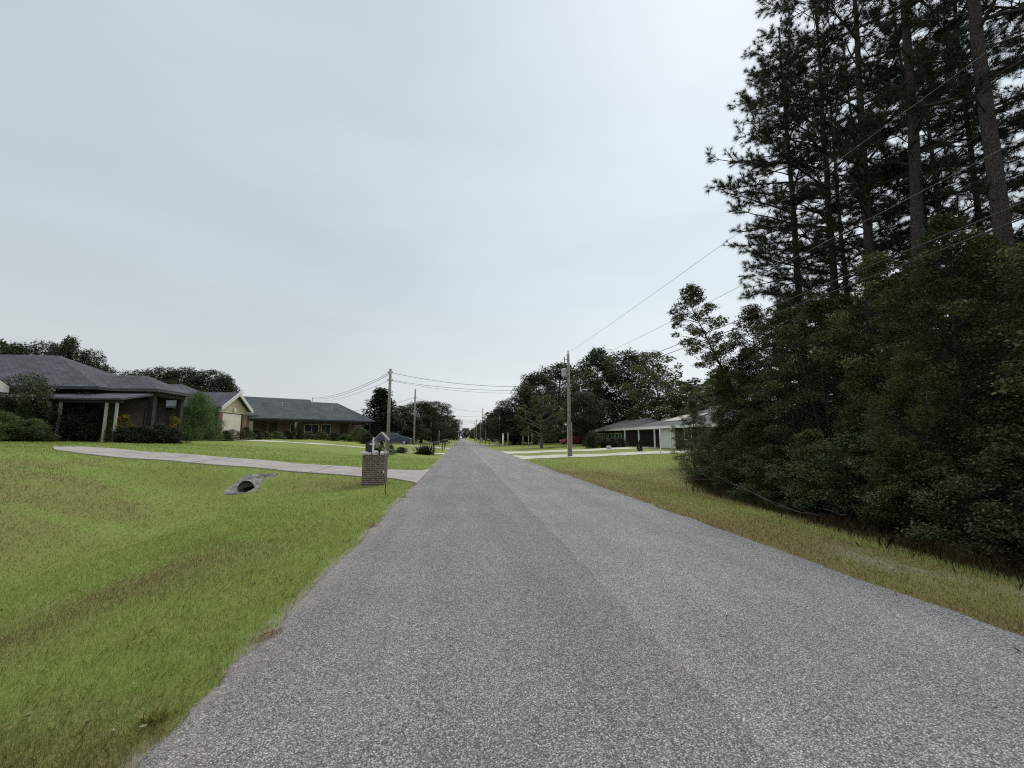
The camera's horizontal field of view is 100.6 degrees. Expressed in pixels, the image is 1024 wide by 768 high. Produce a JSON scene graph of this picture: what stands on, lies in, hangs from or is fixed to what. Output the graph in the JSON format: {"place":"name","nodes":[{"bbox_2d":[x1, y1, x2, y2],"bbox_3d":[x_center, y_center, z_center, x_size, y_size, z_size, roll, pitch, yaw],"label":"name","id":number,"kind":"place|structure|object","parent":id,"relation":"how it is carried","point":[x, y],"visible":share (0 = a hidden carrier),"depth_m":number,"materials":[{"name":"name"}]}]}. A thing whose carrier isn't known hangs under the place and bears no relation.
{"place":"outdoors","nodes":[
{"label":"outdoors","id":0,"kind":"place"},
{"bbox_2d":[52,446,429,482],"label":"driveway","id":1,"kind":"structure","parent":0,"point":[413,476],"depth_m":16.05,"materials":[{"name":"concrete"}]},
{"bbox_2d":[234,440,444,454],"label":"driveway","id":2,"kind":"structure","parent":0,"point":[315,444],"depth_m":37.35,"materials":[{"name":"concrete"}]},
{"bbox_2d":[384,443,449,448],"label":"driveway","id":3,"kind":"structure","parent":0,"point":[416,446],"depth_m":57.53,"materials":[{"name":"concrete"}]},
{"bbox_2d":[377,433,411,444],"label":"parked car","id":4,"kind":"object","parent":3,"relation":"on","point":[397,438],"visible":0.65,"depth_m":57.26,"materials":[{"name":"blue paint"}]},
{"bbox_2d":[0,448,1022,756],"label":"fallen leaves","id":5,"kind":"object","parent":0,"point":[290,580],"depth_m":4.19,"materials":[{"name":"brown plant"}]},
{"bbox_2d":[0,438,1023,767],"bbox_3d":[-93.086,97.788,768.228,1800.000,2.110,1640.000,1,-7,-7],"label":"ground","id":6,"kind":"structure","parent":0,"point":[166,486],"depth_m":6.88,"materials":[{"name":"green plant"}]},
{"bbox_2d":[0,410,30,440],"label":"shrub","id":7,"kind":"object","parent":6,"relation":"on","point":[8,419],"visible":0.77,"depth_m":19.32,"materials":[{"name":"green plant"}]},
{"bbox_2d":[0,340,39,354],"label":"backyard tree","id":8,"kind":"object","parent":6,"relation":"on","point":[17,349],"visible":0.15,"depth_m":44.00,"materials":[{"name":"green plant"}]},
{"bbox_2d":[0,418,60,440],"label":"shrub","id":9,"kind":"object","parent":6,"relation":"on","point":[30,434],"visible":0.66,"depth_m":19.70,"materials":[{"name":"green plant"}]},
{"bbox_2d":[0,372,65,430],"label":"shrub","id":10,"kind":"object","parent":6,"relation":"on","point":[24,409],"visible":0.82,"depth_m":21.42,"materials":[{"name":"green plant"}]},
{"bbox_2d":[7,418,61,441],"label":"shrub","id":11,"kind":"object","parent":6,"relation":"on","point":[33,421],"visible":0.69,"depth_m":20.08,"materials":[{"name":"green plant"}]},
{"bbox_2d":[27,340,74,358],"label":"backyard tree","id":12,"kind":"object","parent":6,"relation":"on","point":[52,348],"visible":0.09,"depth_m":46.50,"materials":[{"name":"green plant"}]},
{"bbox_2d":[54,335,85,364],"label":"backyard tree","id":13,"kind":"object","parent":6,"relation":"on","point":[71,343],"visible":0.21,"depth_m":48.64,"materials":[{"name":"green plant"}]},
{"bbox_2d":[43,399,97,440],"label":"shrub","id":14,"kind":"object","parent":6,"relation":"on","point":[64,431],"visible":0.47,"depth_m":22.30,"materials":[{"name":"green plant"}]},
{"bbox_2d":[51,393,103,440],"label":"shrub","id":15,"kind":"object","parent":6,"relation":"on","point":[82,410],"visible":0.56,"depth_m":22.57,"materials":[{"name":"green plant"}]},
{"bbox_2d":[70,403,116,441],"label":"shrub","id":16,"kind":"object","parent":6,"relation":"on","point":[96,412],"visible":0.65,"depth_m":22.72,"materials":[{"name":"green plant"}]},
{"bbox_2d":[72,348,116,373],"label":"backyard tree","id":17,"kind":"object","parent":6,"relation":"on","point":[88,359],"visible":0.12,"depth_m":49.02,"materials":[{"name":"green plant"}]},
{"bbox_2d":[0,354,192,441],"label":"hip roof house","id":18,"kind":"structure","parent":6,"relation":"on","point":[140,400],"depth_m":25.10,"materials":[{"name":"brick"}]},
{"bbox_2d":[101,426,155,442],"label":"shrub","id":19,"kind":"object","parent":6,"relation":"on","point":[124,431],"visible":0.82,"depth_m":22.15,"materials":[{"name":"green plant"}]},
{"bbox_2d":[115,425,165,442],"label":"shrub","id":20,"kind":"object","parent":6,"relation":"on","point":[146,429],"visible":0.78,"depth_m":22.68,"materials":[{"name":"green plant"}]},
{"bbox_2d":[136,698,174,726],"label":"weed tuft","id":21,"kind":"object","parent":6,"relation":"on","point":[153,714],"visible":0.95,"depth_m":2.35,"materials":[{"name":"green plant"}]},
{"bbox_2d":[140,422,177,442],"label":"shrub","id":22,"kind":"object","parent":6,"relation":"on","point":[158,426],"visible":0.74,"depth_m":23.31,"materials":[{"name":"green plant"}]},
{"bbox_2d":[141,366,185,383],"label":"backyard tree","id":23,"kind":"object","parent":6,"relation":"on","point":[158,373],"visible":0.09,"depth_m":62.31,"materials":[{"name":"green plant"}]},
{"bbox_2d":[164,426,192,443],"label":"shrub","id":24,"kind":"object","parent":6,"relation":"on","point":[174,430],"visible":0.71,"depth_m":24.27,"materials":[{"name":"green plant"}]},
{"bbox_2d":[162,366,208,389],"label":"backyard tree","id":25,"kind":"object","parent":6,"relation":"on","point":[182,376],"visible":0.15,"depth_m":64.43,"materials":[{"name":"green plant"}]},
{"bbox_2d":[169,391,227,440],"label":"shrub","id":26,"kind":"object","parent":6,"relation":"on","point":[197,401],"visible":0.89,"depth_m":30.68,"materials":[{"name":"green plant"}]},
{"bbox_2d":[182,369,234,391],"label":"backyard tree","id":27,"kind":"object","parent":6,"relation":"on","point":[211,373],"visible":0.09,"depth_m":64.23,"materials":[{"name":"green plant"}]},
{"bbox_2d":[164,384,258,439],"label":"garage house","id":28,"kind":"structure","parent":6,"relation":"on","point":[236,412],"depth_m":35.45,"materials":[{"name":"brick"}]},
{"bbox_2d":[221,413,240,439],"bbox_3d":[-23.501,3.601,35.529,0.045,2.170,3.000,1,-7,-7],"label":"garage door","id":29,"kind":"structure","parent":28,"relation":"in","point":[233,420],"depth_m":35.72,"materials":[{"name":"beige paint"}]},
{"bbox_2d":[200,375,242,394],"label":"backyard tree","id":30,"kind":"object","parent":6,"relation":"on","point":[213,386],"visible":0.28,"depth_m":63.18,"materials":[{"name":"green plant"}]},
{"bbox_2d":[236,426,257,439],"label":"shrub","id":31,"kind":"object","parent":6,"relation":"on","point":[245,430],"visible":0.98,"depth_m":36.21,"materials":[{"name":"green plant"}]},
{"bbox_2d":[224,473,277,494],"bbox_3d":[-8.739,3.545,15.911,1.280,0.665,5.689,1,-7,-7],"label":"culvert","id":32,"kind":"object","parent":6,"relation":"on","point":[248,483],"visible":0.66,"depth_m":13.70,"materials":[{"name":"concrete"}]},
{"bbox_2d":[244,396,374,439],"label":"brick ranch house","id":33,"kind":"structure","parent":6,"relation":"on","point":[281,415],"depth_m":56.31,"materials":[{"name":"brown brick"}]},
{"bbox_2d":[361,450,388,485],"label":"brick pillar","id":34,"kind":"structure","parent":6,"relation":"on","point":[374,464],"depth_m":13.76,"materials":[{"name":"brick"}]},
{"bbox_2d":[361,387,417,440],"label":"oak tree","id":35,"kind":"object","parent":6,"relation":"on","point":[379,398],"visible":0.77,"depth_m":62.94,"materials":[{"name":"green plant"}]},
{"bbox_2d":[386,369,392,456],"bbox_3d":[-8.594,2.168,29.648,0.378,6.512,0.246,-3,-8,21],"label":"utility pole","id":36,"kind":"object","parent":6,"relation":"on","point":[390,371],"visible":0.92,"depth_m":29.64,"materials":[{"name":"grey wood"}]},
{"bbox_2d":[392,405,420,437],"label":"oak tree","id":37,"kind":"object","parent":6,"relation":"on","point":[404,410],"visible":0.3,"depth_m":72.23,"materials":[{"name":"green plant"}]},
{"bbox_2d":[394,414,430,441],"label":"oak tree","id":38,"kind":"object","parent":6,"relation":"on","point":[408,422],"visible":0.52,"depth_m":71.76,"materials":[{"name":"green plant"}]},
{"bbox_2d":[396,401,452,442],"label":"oak tree","id":39,"kind":"object","parent":6,"relation":"on","point":[427,415],"visible":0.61,"depth_m":81.19,"materials":[{"name":"green plant"}]},
{"bbox_2d":[416,401,462,442],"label":"oak tree","id":40,"kind":"object","parent":6,"relation":"on","point":[449,430],"visible":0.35,"depth_m":97.68,"materials":[{"name":"green plant"}]},
{"bbox_2d":[479,408,511,442],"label":"oak tree","id":41,"kind":"object","parent":6,"relation":"on","point":[490,414],"visible":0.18,"depth_m":103.91,"materials":[{"name":"green plant"}]},
{"bbox_2d":[486,396,539,444],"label":"oak tree","id":42,"kind":"object","parent":6,"relation":"on","point":[507,404],"visible":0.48,"depth_m":84.86,"materials":[{"name":"green plant"}]},
{"bbox_2d":[503,370,570,444],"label":"oak tree","id":43,"kind":"object","parent":6,"relation":"on","point":[531,381],"visible":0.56,"depth_m":80.12,"materials":[{"name":"green plant"}]},
{"bbox_2d":[515,394,565,447],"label":"open tree","id":44,"kind":"object","parent":6,"relation":"on","point":[547,432],"visible":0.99,"depth_m":56.20,"materials":[{"name":"green plant"}]},
{"bbox_2d":[514,362,593,442],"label":"oak tree","id":45,"kind":"object","parent":6,"relation":"on","point":[556,375],"visible":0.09,"depth_m":97.17,"materials":[{"name":"green plant"}]},
{"bbox_2d":[561,350,571,455],"bbox_3d":[4.231,1.650,32.790,0.765,8.627,0.409,1,-7,-7],"label":"utility pole","id":46,"kind":"object","parent":6,"relation":"on","point":[565,372],"visible":0.95,"depth_m":32.71,"materials":[{"name":"grey wood"}]},
{"bbox_2d":[572,202,1023,384],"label":"power line","id":47,"kind":"object","parent":46,"relation":"attached to","point":[850,274],"visible":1,"depth_m":8.90,"materials":[{"name":"grey metal"}]},
{"bbox_2d":[573,217,1023,386],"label":"power line","id":48,"kind":"object","parent":46,"relation":"attached to","point":[849,285],"visible":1,"depth_m":8.83,"materials":[{"name":"grey metal"}]},
{"bbox_2d":[573,137,1023,367],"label":"power line","id":49,"kind":"object","parent":46,"relation":"attached to","point":[853,227],"visible":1,"depth_m":8.83,"materials":[{"name":"grey metal"}]},
{"bbox_2d":[586,25,1023,340],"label":"power line","id":50,"kind":"object","parent":46,"relation":"attached to","point":[850,151],"visible":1,"depth_m":8.78,"materials":[{"name":"grey metal"}]},
{"bbox_2d":[556,391,610,445],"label":"oak tree","id":51,"kind":"object","parent":6,"relation":"on","point":[584,425],"visible":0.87,"depth_m":62.58,"materials":[{"name":"green plant"}]},
{"bbox_2d":[583,429,603,447],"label":"hedge bush","id":52,"kind":"object","parent":6,"relation":"on","point":[591,441],"visible":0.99,"depth_m":50.69,"materials":[{"name":"green plant"}]},
{"bbox_2d":[554,345,637,443],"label":"oak tree","id":53,"kind":"object","parent":6,"relation":"on","point":[602,360],"visible":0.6,"depth_m":74.78,"materials":[{"name":"green plant"}]},
{"bbox_2d":[589,418,658,445],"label":"sunroom house","id":54,"kind":"structure","parent":6,"relation":"on","point":[615,430],"depth_m":58.41,"materials":[{"name":"grey"}]},
{"bbox_2d":[585,347,676,427],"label":"oak tree","id":55,"kind":"object","parent":6,"relation":"on","point":[627,360],"visible":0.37,"depth_m":77.45,"materials":[{"name":"green plant"}]},
{"bbox_2d":[619,350,694,419],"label":"pale leaved tree","id":56,"kind":"object","parent":6,"relation":"on","point":[653,378],"visible":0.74,"depth_m":64.88,"materials":[{"name":"green plant"}]},
{"bbox_2d":[644,383,729,420],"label":"pale leaved tree","id":57,"kind":"object","parent":6,"relation":"on","point":[696,393],"visible":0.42,"depth_m":59.63,"materials":[{"name":"green plant"}]},
{"bbox_2d":[669,398,711,466],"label":"broadleaf tree","id":58,"kind":"object","parent":6,"relation":"on","point":[691,403],"visible":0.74,"depth_m":23.41,"materials":[{"name":"green plant"}]},
{"bbox_2d":[652,377,738,417],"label":"oak tree","id":59,"kind":"object","parent":6,"relation":"on","point":[687,382],"visible":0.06,"depth_m":76.06,"materials":[{"name":"green plant"}]},
{"bbox_2d":[622,406,777,449],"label":"carport house","id":60,"kind":"structure","parent":6,"relation":"on","point":[667,436],"depth_m":45.53,"materials":[{"name":"grey"}]},
{"bbox_2d":[660,429,675,448],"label":"garage door","id":61,"kind":"structure","parent":60,"relation":"in","point":[664,433],"depth_m":45.56,"materials":[{"name":"white paint"}]},
{"bbox_2d":[679,426,737,474],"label":"shrub","id":62,"kind":"object","parent":6,"relation":"on","point":[702,445],"visible":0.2,"depth_m":19.89,"materials":[{"name":"green plant"}]},
{"bbox_2d":[666,281,771,467],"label":"leaning tree","id":63,"kind":"object","parent":6,"relation":"on","point":[692,302],"visible":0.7,"depth_m":19.35,"materials":[{"name":"green plant"}]},
{"bbox_2d":[684,423,755,478],"bbox_3d":[8.861,2.896,17.945,2.769,2.550,2.933,2,-7,-13],"label":"shrub","id":64,"kind":"object","parent":6,"relation":"on","point":[707,439],"visible":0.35,"depth_m":18.05,"materials":[{"name":"green plant"}]},
{"bbox_2d":[693,439,765,486],"bbox_3d":[8.542,3.039,16.296,2.963,1.914,2.565,-4,-8,31],"label":"shrub","id":65,"kind":"object","parent":6,"relation":"on","point":[715,454],"visible":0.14,"depth_m":16.36,"materials":[{"name":"green plant"}]},
{"bbox_2d":[680,369,785,416],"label":"oak tree","id":66,"kind":"object","parent":6,"relation":"on","point":[702,386],"visible":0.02,"depth_m":64.77,"materials":[{"name":"green plant"}]},
{"bbox_2d":[711,417,791,494],"bbox_3d":[8.250,2.470,14.508,2.923,2.692,3.096,0,-7,2],"label":"shrub","id":67,"kind":"object","parent":6,"relation":"on","point":[758,440],"visible":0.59,"depth_m":14.39,"materials":[{"name":"green plant"}]},
{"bbox_2d":[701,347,805,455],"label":"broadleaf tree","id":68,"kind":"object","parent":6,"relation":"on","point":[707,406],"visible":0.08,"depth_m":20.12,"materials":[{"name":"green plant"}]},
{"bbox_2d":[707,303,807,478],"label":"broadleaf tree","id":69,"kind":"object","parent":6,"relation":"on","point":[752,309],"visible":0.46,"depth_m":18.23,"materials":[{"name":"green plant"}]},
{"bbox_2d":[722,444,825,503],"bbox_3d":[7.903,2.692,12.712,2.404,1.795,2.778,7,-10,-43],"label":"shrub","id":70,"kind":"object","parent":6,"relation":"on","point":[756,483],"visible":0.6,"depth_m":12.75,"materials":[{"name":"green plant"}]},
{"bbox_2d":[736,296,846,475],"bbox_3d":[10.160,0.235,15.735,4.119,7.161,3.572,6,-9,-39],"label":"broadleaf tree","id":71,"kind":"object","parent":6,"relation":"on","point":[792,315],"visible":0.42,"depth_m":15.67,"materials":[{"name":"green plant"}]},
{"bbox_2d":[758,308,847,460],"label":"broadleaf tree","id":72,"kind":"object","parent":6,"relation":"on","point":[797,421],"visible":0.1,"depth_m":18.71,"materials":[{"name":"green plant"}]},
{"bbox_2d":[720,0,891,416],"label":"pine tree","id":73,"kind":"object","parent":6,"relation":"on","point":[791,175],"visible":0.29,"depth_m":23.37,"materials":[{"name":"green plant"}]},
{"bbox_2d":[756,427,860,513],"bbox_3d":[7.935,2.286,11.229,2.461,2.267,2.607,-2,-7,17],"label":"shrub","id":74,"kind":"object","parent":6,"relation":"on","point":[804,450],"visible":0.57,"depth_m":11.24,"materials":[{"name":"green plant"}]},
{"bbox_2d":[747,294,916,485],"bbox_3d":[9.823,0.314,13.220,4.587,6.471,4.619,-1,-7,8],"label":"broadleaf tree","id":75,"kind":"object","parent":6,"relation":"on","point":[808,314],"visible":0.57,"depth_m":13.32,"materials":[{"name":"green plant"}]},
{"bbox_2d":[703,0,961,474],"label":"pine tree","id":76,"kind":"object","parent":6,"relation":"on","point":[781,100],"visible":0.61,"depth_m":19.30,"materials":[{"name":"green plant"}]},
{"bbox_2d":[776,91,905,329],"bbox_3d":[22.347,-8.053,28.143,8.478,25.965,7.964,1,-7,-7],"label":"pine tree","id":77,"kind":"object","parent":6,"relation":"on","point":[842,234],"visible":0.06,"depth_m":28.41,"materials":[{"name":"green plant"}]},
{"bbox_2d":[672,466,1023,590],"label":"weeds","id":78,"kind":"object","parent":6,"relation":"on","point":[1012,565],"visible":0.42,"depth_m":7.12,"materials":[{"name":"green plant"}]},
{"bbox_2d":[798,293,905,473],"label":"broadleaf tree","id":79,"kind":"object","parent":6,"relation":"on","point":[846,299],"visible":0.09,"depth_m":16.48,"materials":[{"name":"green plant"}]},
{"bbox_2d":[800,8,939,388],"bbox_3d":[16.725,-7.051,20.252,5.255,22.551,6.077,-3,-8,21],"label":"pine tree","id":80,"kind":"object","parent":6,"relation":"on","point":[855,214],"visible":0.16,"depth_m":20.67,"materials":[{"name":"green plant"}]},
{"bbox_2d":[779,431,965,526],"bbox_3d":[7.984,2.166,9.809,2.885,2.154,3.333,4,-8,-29],"label":"shrub","id":81,"kind":"object","parent":6,"relation":"on","point":[838,479],"visible":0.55,"depth_m":9.62,"materials":[{"name":"green plant"}]},
{"bbox_2d":[741,0,1009,454],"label":"pine tree","id":82,"kind":"object","parent":6,"relation":"on","point":[869,210],"visible":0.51,"depth_m":16.33,"materials":[{"name":"green plant"}]},
{"bbox_2d":[778,0,1023,452],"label":"pine tree","id":83,"kind":"object","parent":6,"relation":"on","point":[915,186],"visible":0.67,"depth_m":14.24,"materials":[{"name":"green plant"}]},
{"bbox_2d":[805,250,998,509],"bbox_3d":[9.947,-0.182,11.243,3.636,6.996,3.862,-4,-8,26],"label":"broadleaf tree","id":84,"kind":"object","parent":6,"relation":"on","point":[872,289],"visible":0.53,"depth_m":11.36,"materials":[{"name":"green plant"}]},
{"bbox_2d":[842,273,990,471],"bbox_3d":[12.582,-0.099,13.678,4.119,7.161,3.572,3,-8,-22],"label":"broadleaf tree","id":85,"kind":"object","parent":6,"relation":"on","point":[910,298],"visible":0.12,"depth_m":13.51,"materials":[{"name":"green plant"}]},
{"bbox_2d":[820,0,1023,464],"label":"pine tree","id":86,"kind":"object","parent":6,"relation":"on","point":[1008,169],"visible":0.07,"depth_m":17.67,"materials":[{"name":"green plant"}]},
{"bbox_2d":[855,349,1001,533],"bbox_3d":[7.973,1.159,8.275,2.499,3.749,2.104,4,-8,-31],"label":"feathery bush","id":87,"kind":"object","parent":6,"relation":"on","point":[905,374],"visible":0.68,"depth_m":8.25,"materials":[{"name":"green plant"}]},
{"bbox_2d":[850,434,1015,545],"bbox_3d":[7.660,1.967,7.983,2.215,2.040,2.346,-4,-8,31],"label":"shrub","id":88,"kind":"object","parent":6,"relation":"on","point":[881,497],"visible":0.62,"depth_m":7.85,"materials":[{"name":"green plant"}]},
{"bbox_2d":[854,0,1023,436],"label":"pine tree","id":89,"kind":"object","parent":6,"relation":"on","point":[995,190],"visible":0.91,"depth_m":12.09,"materials":[{"name":"green plant"}]},
{"bbox_2d":[856,212,1023,526],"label":"broadleaf tree","id":90,"kind":"object","parent":6,"relation":"on","point":[941,227],"visible":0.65,"depth_m":8.87,"materials":[{"name":"green plant"}]},
{"bbox_2d":[858,43,1021,343],"bbox_3d":[24.782,-8.328,24.608,7.963,25.965,8.478,-1,-7,9],"label":"pine tree","id":91,"kind":"object","parent":6,"relation":"on","point":[971,205],"visible":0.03,"depth_m":23.74,"materials":[{"name":"green plant"}]},
{"bbox_2d":[873,0,1023,399],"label":"pine tree","id":92,"kind":"object","parent":6,"relation":"on","point":[979,212],"visible":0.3,"depth_m":15.88,"materials":[{"name":"green plant"}]},
{"bbox_2d":[885,444,1023,574],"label":"shrub","id":93,"kind":"object","parent":6,"relation":"on","point":[1005,516],"visible":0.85,"depth_m":6.46,"materials":[{"name":"green plant"}]},
{"bbox_2d":[908,263,1003,481],"bbox_3d":[15.942,-0.447,14.711,3.958,7.936,4.565,0,-7,-3],"label":"broadleaf tree","id":94,"kind":"object","parent":6,"relation":"on","point":[969,323],"visible":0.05,"depth_m":14.65,"materials":[{"name":"green plant"}]},
{"bbox_2d":[900,232,1023,501],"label":"broadleaf tree","id":95,"kind":"object","parent":6,"relation":"on","point":[995,360],"visible":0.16,"depth_m":11.04,"materials":[{"name":"green plant"}]},
{"bbox_2d":[917,0,1023,258],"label":"pine tree","id":96,"kind":"object","parent":6,"relation":"on","point":[1009,182],"visible":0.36,"depth_m":14.21,"materials":[{"name":"green plant"}]},
{"bbox_2d":[930,231,1023,451],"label":"broadleaf tree","id":97,"kind":"object","parent":6,"relation":"on","point":[983,393],"visible":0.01,"depth_m":18.41,"materials":[{"name":"green plant"}]},
{"bbox_2d":[936,208,1023,542],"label":"broadleaf tree","id":98,"kind":"object","parent":6,"relation":"on","point":[1009,256],"visible":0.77,"depth_m":7.28,"materials":[{"name":"green plant"}]},
{"bbox_2d":[964,40,1023,230],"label":"pine tree","id":99,"kind":"object","parent":6,"relation":"on","point":[1014,161],"visible":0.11,"depth_m":25.36,"materials":[{"name":"green plant"}]},
{"bbox_2d":[0,0,1023,437],"label":"sky","id":100,"kind":"structure","parent":0,"point":[289,199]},
{"bbox_2d":[500,447,657,453],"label":"driveway","id":101,"kind":"structure","parent":0,"point":[546,451],"depth_m":44.19,"materials":[{"name":"concrete"}]},
{"bbox_2d":[135,438,1023,767],"bbox_3d":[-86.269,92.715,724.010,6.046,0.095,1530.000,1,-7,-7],"label":"road","id":102,"kind":"structure","parent":0,"point":[469,604],"depth_m":2.96,"materials":[{"name":"grey asphalt"}]},
{"bbox_2d":[511,450,744,459],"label":"driveway","id":103,"kind":"structure","parent":0,"point":[587,455],"depth_m":33.14,"materials":[{"name":"concrete"}]},
{"bbox_2d":[520,453,1023,633],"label":"verge grass","id":104,"kind":"structure","parent":0,"point":[827,542],"depth_m":6.90,"materials":[{"name":"green plant"}]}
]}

